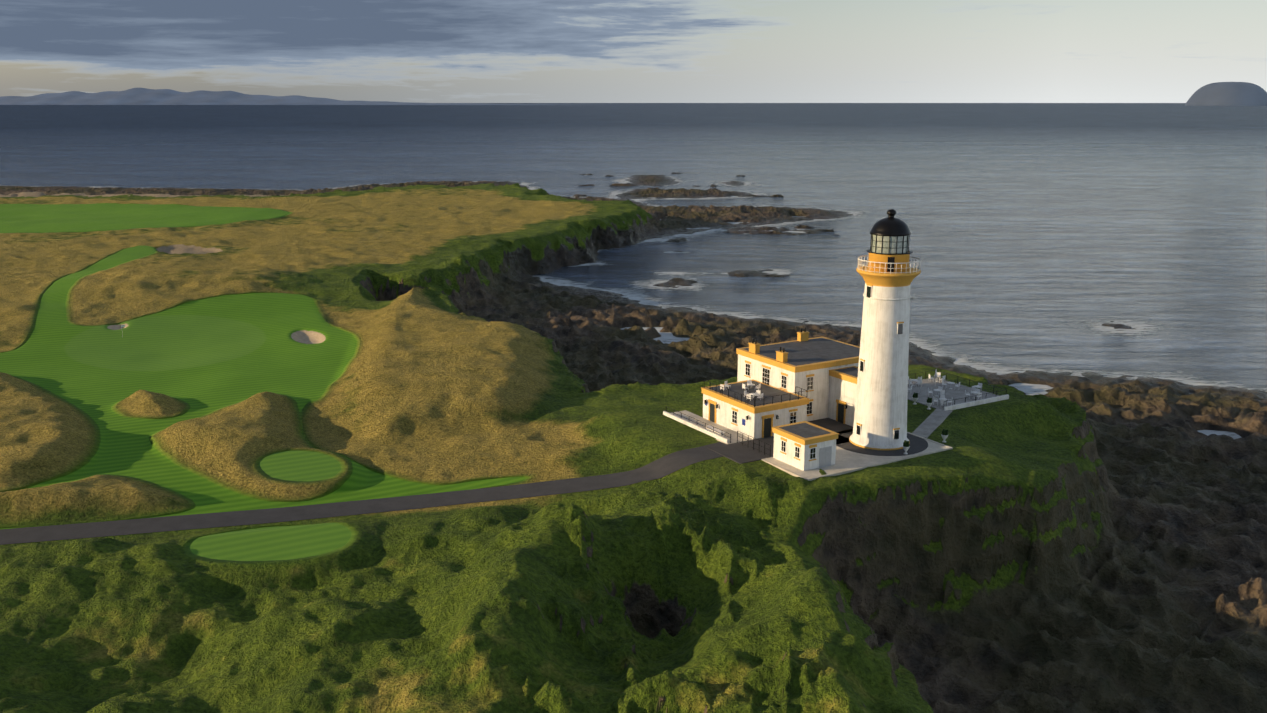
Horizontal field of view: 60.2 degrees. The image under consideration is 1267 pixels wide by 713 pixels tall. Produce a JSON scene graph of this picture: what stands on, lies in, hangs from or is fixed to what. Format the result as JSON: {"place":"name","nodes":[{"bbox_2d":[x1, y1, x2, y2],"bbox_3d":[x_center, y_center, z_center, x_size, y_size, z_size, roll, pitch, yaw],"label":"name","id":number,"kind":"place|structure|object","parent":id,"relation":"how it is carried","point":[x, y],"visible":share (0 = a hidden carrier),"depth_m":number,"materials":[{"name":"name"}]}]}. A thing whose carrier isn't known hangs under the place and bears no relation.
{"place":"outdoors","nodes":[
{"label":"outdoors","id":0,"kind":"place"},
{"bbox_2d":[0,88,612,104],"bbox_3d":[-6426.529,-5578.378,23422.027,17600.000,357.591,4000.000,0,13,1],"label":"coast hills","id":1,"kind":"structure","parent":0,"point":[139,96],"depth_m":22257.34,"materials":[{"name":"grey"}]},
{"bbox_2d":[0,442,725,544],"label":"access road","id":2,"kind":"structure","parent":0,"point":[668,464],"depth_m":103.44,"materials":[{"name":"grey asphalt"}]},
{"bbox_2d":[0,172,1266,712],"bbox_3d":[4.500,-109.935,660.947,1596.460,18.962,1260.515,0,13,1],"label":"coastal land terrain","id":3,"kind":"structure","parent":0,"point":[1068,542],"depth_m":106.82,"materials":[{"name":"green plant"}]},
{"bbox_2d":[671,378,998,480],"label":"terrace slab","id":4,"kind":"structure","parent":3,"relation":"on","point":[850,457],"depth_m":111.60,"materials":[{"name":"white paint"}]},
{"bbox_2d":[702,328,859,438],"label":"keepers house","id":5,"kind":"structure","parent":4,"relation":"on","point":[823,371],"depth_m":119.44,"materials":[{"name":"white paint"}]},
{"bbox_2d":[720,380,762,400],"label":"rooftop patio furniture","id":6,"kind":"object","parent":5,"relation":"on","point":[757,392],"visible":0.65,"depth_m":119.29,"materials":[{"name":"white paint"}]},
{"bbox_2d":[772,421,838,470],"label":"kiosk building","id":7,"kind":"structure","parent":4,"relation":"on","point":[804,445],"depth_m":104.87,"materials":[{"name":"white paint"}]},
{"bbox_2d":[663,370,1008,456],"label":"fences and walls","id":8,"kind":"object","parent":4,"relation":"on","point":[714,432],"visible":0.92,"depth_m":118.44,"materials":[{"name":"white paint"}]},
{"bbox_2d":[849,209,920,449],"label":"lighthouse tower","id":9,"kind":"structure","parent":4,"relation":"on","point":[887,273],"depth_m":108.56,"materials":[{"name":"white paint"}]},
{"bbox_2d":[903,392,947,453],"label":"planters","id":10,"kind":"object","parent":4,"relation":"on","point":[944,434],"visible":1,"depth_m":112.39,"materials":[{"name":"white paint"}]},
{"bbox_2d":[908,369,981,405],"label":"patio furniture","id":11,"kind":"object","parent":4,"relation":"on","point":[942,398],"visible":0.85,"depth_m":131.00,"materials":[{"name":"white paint"}]},
{"bbox_2d":[0,103,1266,440],"bbox_3d":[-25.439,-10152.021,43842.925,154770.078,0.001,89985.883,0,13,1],"label":"sea water","id":12,"kind":"structure","parent":0,"point":[1048,237],"depth_m":679.87,"materials":[{"name":"blue liquid"}]},
{"bbox_2d":[0,0,1266,102],"label":"sky","id":13,"kind":"structure","parent":0,"point":[414,51],"materials":[{"name":"grey"}]},
{"bbox_2d":[1185,82,1266,105],"bbox_3d":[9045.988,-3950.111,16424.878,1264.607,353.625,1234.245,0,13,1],"label":"island","id":14,"kind":"structure","parent":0,"point":[1231,94],"depth_m":16034.36,"materials":[{"name":"grey stone"}]}
]}

